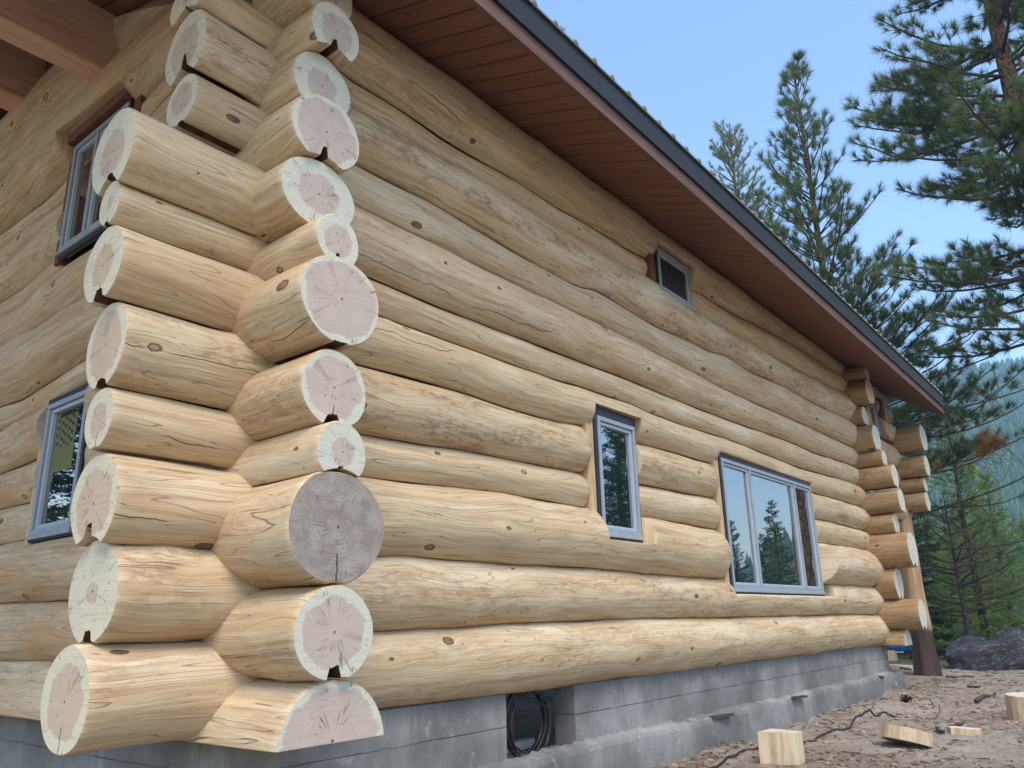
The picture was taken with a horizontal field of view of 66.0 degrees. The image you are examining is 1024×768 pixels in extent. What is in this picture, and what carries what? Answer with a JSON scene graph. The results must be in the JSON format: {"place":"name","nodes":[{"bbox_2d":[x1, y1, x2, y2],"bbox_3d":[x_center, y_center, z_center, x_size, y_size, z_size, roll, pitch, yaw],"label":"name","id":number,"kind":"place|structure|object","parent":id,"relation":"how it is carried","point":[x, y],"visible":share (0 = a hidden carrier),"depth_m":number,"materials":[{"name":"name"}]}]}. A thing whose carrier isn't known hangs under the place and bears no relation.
{"place":"outdoors","nodes":[
{"label":"outdoors","id":0,"kind":"place"},
{"bbox_2d":[514,623,1023,767],"bbox_3d":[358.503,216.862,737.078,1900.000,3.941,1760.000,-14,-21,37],"label":"ground","id":1,"kind":"structure","parent":0,"point":[527,717],"depth_m":9.74,"materials":[{"name":"brown soil"}]},
{"bbox_2d":[0,0,943,767],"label":"log cabin","id":2,"kind":"object","parent":1,"relation":"on","point":[408,382],"visible":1,"depth_m":6.53,"materials":[{"name":"brown wood"}]},
{"bbox_2d":[24,383,88,543],"bbox_3d":[-3.601,0.675,6.528,1.070,1.220,0.329,-14,-21,37],"label":"window","id":3,"kind":"structure","parent":2,"relation":"in","point":[61,457],"depth_m":6.49,"materials":[{"name":"glass"}]},
{"bbox_2d":[54,94,146,266],"bbox_3d":[-3.778,-1.846,7.387,1.410,1.250,0.329,-14,-21,37],"label":"window","id":4,"kind":"structure","parent":2,"relation":"in","point":[82,227],"depth_m":7.45,"materials":[{"name":"grey plastic"}]},
{"bbox_2d":[507,738,534,753],"bbox_3d":[-0.048,3.053,6.608,0.100,0.070,0.760,-12,-20,31],"label":"plank","id":5,"kind":"object","parent":2,"relation":"on","point":[524,743],"visible":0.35,"depth_m":6.77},
{"bbox_2d":[506,691,550,756],"bbox_3d":[0.136,2.810,6.590,0.261,0.617,0.704,-8,-18,22],"label":"cable coil","id":6,"kind":"object","parent":2,"relation":"hanging from","point":[511,745],"visible":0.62,"depth_m":6.60,"materials":[{"name":"black rubber"}]},
{"bbox_2d":[573,406,643,542],"bbox_3d":[1.032,0.944,8.153,0.207,1.360,0.961,-18,-23,43],"label":"window","id":7,"kind":"structure","parent":2,"relation":"in","point":[611,473],"depth_m":8.18,"materials":[{"name":"glass"}]},
{"bbox_2d":[639,246,694,311],"bbox_3d":[2.042,-1.361,10.202,1.112,0.670,0.229,14,-23,-42],"label":"window","id":8,"kind":"structure","parent":2,"relation":"in","point":[663,268],"depth_m":10.22,"materials":[{"name":"glass"}]},
{"bbox_2d":[709,713,733,718],"bbox_3d":[2.312,3.659,8.690,0.065,0.035,0.420,-17,-23,42],"label":"form board","id":9,"kind":"object","parent":2,"relation":"on","point":[722,715],"visible":1,"depth_m":8.65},
{"bbox_2d":[701,453,831,597],"bbox_3d":[3.714,2.143,11.363,0.355,1.845,3.715,-14,-21,37],"label":"window","id":10,"kind":"structure","parent":2,"relation":"in","point":[767,522],"depth_m":11.09,"materials":[{"name":"glass"}]},
{"bbox_2d":[791,695,807,698],"bbox_3d":[3.824,4.164,10.485,0.065,0.034,0.350,-17,-23,42],"label":"form board","id":11,"kind":"object","parent":2,"relation":"on","point":[799,697],"visible":1,"depth_m":10.42,"materials":[{"name":"grey wood"}]},
{"bbox_2d":[864,402,881,434],"bbox_3d":[7.647,0.682,16.871,0.114,0.780,1.160,-14,-21,37],"label":"window","id":12,"kind":"structure","parent":2,"relation":"in","point":[872,409],"depth_m":17.16,"materials":[{"name":"grey plastic"}]},
{"bbox_2d":[707,119,800,251],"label":"ponderosa pine","id":13,"kind":"object","parent":1,"relation":"on","point":[727,159],"visible":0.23,"depth_m":42.14,"materials":[{"name":"green plant"}]},
{"bbox_2d":[757,728,804,765],"bbox_3d":[2.576,3.473,7.509,0.338,0.309,0.341,-14,-21,37],"label":"wood block","id":14,"kind":"object","parent":1,"relation":"on","point":[780,747],"depth_m":7.45,"materials":[{"name":"beige wood"}]},
{"bbox_2d":[708,709,894,767],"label":"power cable","id":15,"kind":"object","parent":1,"relation":"on","point":[804,742],"visible":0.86,"depth_m":9.00,"materials":[{"name":"black rubber"}]},
{"bbox_2d":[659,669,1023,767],"bbox_3d":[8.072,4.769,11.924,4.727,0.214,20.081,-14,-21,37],"label":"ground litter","id":16,"kind":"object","parent":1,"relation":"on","point":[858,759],"visible":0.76,"depth_m":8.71,"materials":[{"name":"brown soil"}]},
{"bbox_2d":[742,670,1023,766],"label":"pebbles","id":17,"kind":"object","parent":1,"relation":"on","point":[875,743],"visible":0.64,"depth_m":9.55,"materials":[{"name":"grey stone"}]},
{"bbox_2d":[752,48,1023,649],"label":"ponderosa pine","id":18,"kind":"object","parent":1,"relation":"on","point":[822,252],"visible":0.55,"depth_m":25.53,"materials":[{"name":"green plant"}]},
{"bbox_2d":[887,650,897,660],"bbox_3d":[11.216,8.064,23.343,0.320,0.300,0.600,-10,-24,26],"label":"wood block","id":19,"kind":"object","parent":1,"relation":"on","point":[892,655],"depth_m":23.12,"materials":[{"name":"beige wood"}]},
{"bbox_2d":[888,645,911,657],"bbox_3d":[14.520,10.122,30.784,2.600,1.579,4.050,-14,-21,37],"label":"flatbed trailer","id":20,"kind":"object","parent":1,"relation":"on","point":[897,649],"visible":0.05,"depth_m":28.84,"materials":[{"name":"blue paint"}]},
{"bbox_2d":[889,664,912,669],"bbox_3d":[9.097,6.674,18.591,0.680,0.090,0.680,-5,-18,21],"label":"wood slab","id":21,"kind":"object","parent":1,"relation":"on","point":[896,666],"depth_m":18.33,"materials":[{"name":"beige wood"}]},
{"bbox_2d":[899,694,911,702],"bbox_3d":[6.059,4.849,12.130,0.180,0.139,0.184,-14,-21,37],"label":"pine cone","id":22,"kind":"object","parent":1,"relation":"on","point":[905,699],"visible":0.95,"depth_m":12.11,"materials":[{"name":"brown plant"}]},
{"bbox_2d":[881,723,932,746],"bbox_3d":[4.176,3.740,8.383,0.504,0.130,0.600,7,-23,17],"label":"wood slab","id":23,"kind":"object","parent":1,"relation":"on","point":[896,733],"depth_m":8.16,"materials":[{"name":"beige wood"}]},
{"bbox_2d":[897,520,952,658],"bbox_3d":[19.454,9.300,39.604,5.449,9.538,5.208,-1,-17,-2],"label":"conifer","id":24,"kind":"object","parent":1,"relation":"on","point":[928,601],"visible":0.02,"depth_m":38.61,"materials":[{"name":"green plant"}]},
{"bbox_2d":[912,694,939,718],"bbox_3d":[6.270,4.854,11.908,0.270,0.108,2.736,-8,-18,21],"label":"thin wire","id":25,"kind":"object","parent":1,"relation":"on","point":[933,704],"visible":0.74,"depth_m":11.11,"materials":[{"name":"brown metal"}]},
{"bbox_2d":[838,0,1023,362],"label":"ponderosa pine","id":26,"kind":"object","parent":1,"relation":"on","point":[1000,120],"visible":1,"depth_m":21.68,"materials":[{"name":"green plant"}]},
{"bbox_2d":[905,517,961,658],"bbox_3d":[17.842,8.876,34.334,2.829,6.440,2.740,6,-18,-24],"label":"conifer","id":27,"kind":"object","parent":1,"relation":"on","point":[932,602],"visible":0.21,"depth_m":33.71,"materials":[{"name":"green plant"}]},
{"bbox_2d":[914,514,954,659],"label":"conifer","id":28,"kind":"object","parent":1,"relation":"on","point":[930,541],"visible":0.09,"depth_m":40.80,"materials":[{"name":"green plant"}]},
{"bbox_2d":[897,457,978,655],"bbox_3d":[17.630,7.188,34.279,4.064,9.540,3.798,-14,-21,37],"label":"conifer","id":29,"kind":"object","parent":1,"relation":"on","point":[936,637],"visible":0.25,"depth_m":33.53,"materials":[{"name":"green plant"}]},
{"bbox_2d":[934,725,946,732],"bbox_3d":[4.975,3.995,9.111,0.134,0.101,0.237,-3,-17,6],"label":"stone","id":30,"kind":"object","parent":1,"relation":"on","point":[938,728],"visible":1,"depth_m":9.08,"materials":[{"name":"grey stone"}]},
{"bbox_2d":[921,522,967,659],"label":"conifer","id":31,"kind":"object","parent":1,"relation":"on","point":[936,571],"visible":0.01,"depth_m":42.05,"materials":[{"name":"green plant"}]},
{"bbox_2d":[934,530,972,625],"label":"conifer","id":32,"kind":"object","parent":1,"relation":"on","point":[939,574],"depth_m":46.57,"materials":[{"name":"green plant"}]},
{"bbox_2d":[947,721,964,725],"bbox_3d":[5.608,4.306,9.949,0.286,0.072,0.052,5,-18,-21],"label":"stick","id":33,"kind":"object","parent":1,"relation":"on","point":[958,724],"visible":0.74,"depth_m":9.94,"materials":[{"name":"wood"}]},
{"bbox_2d":[945,675,974,677],"bbox_3d":[9.129,5.963,16.065,0.547,0.075,0.070,-16,-22,41],"label":"stick","id":34,"kind":"object","parent":1,"relation":"on","point":[953,676],"visible":0.96,"depth_m":16.08,"materials":[{"name":"wood"}]},
{"bbox_2d":[933,536,991,644],"bbox_3d":[21.452,10.362,37.814,2.737,6.432,2.826,-12,-20,30],"label":"conifer","id":35,"kind":"object","parent":1,"relation":"on","point":[941,545],"visible":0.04,"depth_m":38.01,"materials":[{"name":"green plant"}]},
{"bbox_2d":[947,726,981,735],"bbox_3d":[5.209,3.993,9.068,0.350,0.075,0.170,0,-14,6],"label":"wood slab","id":36,"kind":"object","parent":1,"relation":"on","point":[959,730],"depth_m":9.02,"materials":[{"name":"beige wood"}]},
{"bbox_2d":[939,526,999,648],"bbox_3d":[20.338,9.444,35.390,3.559,6.229,3.401,-1,-17,-1],"label":"conifer","id":37,"kind":"object","parent":1,"relation":"on","point":[974,626],"visible":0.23,"depth_m":35.33,"materials":[{"name":"green plant"}]},
{"bbox_2d":[918,488,1023,635],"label":"pine","id":38,"kind":"object","parent":1,"relation":"on","point":[963,609],"visible":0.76,"depth_m":25.91,"materials":[{"name":"green plant"}]},
{"bbox_2d":[944,522,998,625],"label":"conifer","id":39,"kind":"object","parent":1,"relation":"on","point":[965,566],"visible":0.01,"depth_m":46.24,"materials":[{"name":"green plant"}]},
{"bbox_2d":[967,685,980,687],"bbox_3d":[8.369,5.483,14.285,0.231,0.062,0.071,-14,-21,37],"label":"stick","id":40,"kind":"object","parent":1,"relation":"on","point":[969,686],"visible":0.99,"depth_m":14.28,"materials":[{"name":"brown wood"}]},
{"bbox_2d":[925,406,1023,648],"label":"conifer","id":41,"kind":"object","parent":1,"relation":"on","point":[984,627],"visible":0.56,"depth_m":31.31,"materials":[{"name":"green plant"}]},
{"bbox_2d":[959,511,1006,633],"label":"conifer","id":42,"kind":"object","parent":1,"relation":"on","point":[967,522],"visible":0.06,"depth_m":44.26,"materials":[{"name":"green plant"}]},
{"bbox_2d":[945,627,1023,670],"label":"boulder","id":43,"kind":"object","parent":1,"relation":"on","point":[1002,650],"visible":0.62,"depth_m":17.83,"materials":[{"name":"grey stone"}]},
{"bbox_2d":[974,693,995,702],"bbox_3d":[7.426,4.913,12.369,0.971,0.100,0.072,15,-23,-43],"label":"stick","id":44,"kind":"object","parent":1,"relation":"on","point":[978,699],"visible":0.93,"depth_m":12.21,"materials":[{"name":"brown wood"}]},
{"bbox_2d":[966,500,1022,628],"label":"conifer","id":45,"kind":"object","parent":1,"relation":"on","point":[977,502],"visible":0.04,"depth_m":51.30,"materials":[{"name":"green plant"}]},
{"bbox_2d":[967,469,1023,633],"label":"conifer","id":46,"kind":"object","parent":1,"relation":"on","point":[997,530],"visible":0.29,"depth_m":47.45,"materials":[{"name":"green plant"}]},
{"bbox_2d":[1001,517,1023,629],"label":"conifer","id":47,"kind":"object","parent":1,"relation":"on","point":[1020,524],"visible":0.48,"depth_m":39.41,"materials":[{"name":"green plant"}]},
{"bbox_2d":[1005,692,1023,721],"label":"wood block","id":48,"kind":"object","parent":1,"relation":"on","point":[1014,701],"depth_m":10.13,"materials":[{"name":"beige wood"}]},
{"bbox_2d":[1008,517,1023,628],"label":"conifer","id":49,"kind":"object","parent":1,"relation":"on","point":[1018,567],"visible":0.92,"depth_m":27.82,"materials":[{"name":"green plant"}]},
{"bbox_2d":[536,0,1023,373],"label":"sky","id":50,"kind":"structure","parent":0,"point":[692,64],"materials":[{"name":"blue"}]},
{"bbox_3d":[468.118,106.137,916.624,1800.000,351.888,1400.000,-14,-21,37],"label":"hill","id":51,"kind":"structure","parent":0,"visible":0},
{"bbox_2d":[888,356,1023,622],"bbox_3d":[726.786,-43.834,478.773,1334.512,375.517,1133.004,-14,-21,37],"label":"forest","id":52,"kind":"object","parent":51,"relation":"on","point":[1016,417],"visible":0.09,"depth_m":538.88,"materials":[{"name":"green plant"}]}
]}

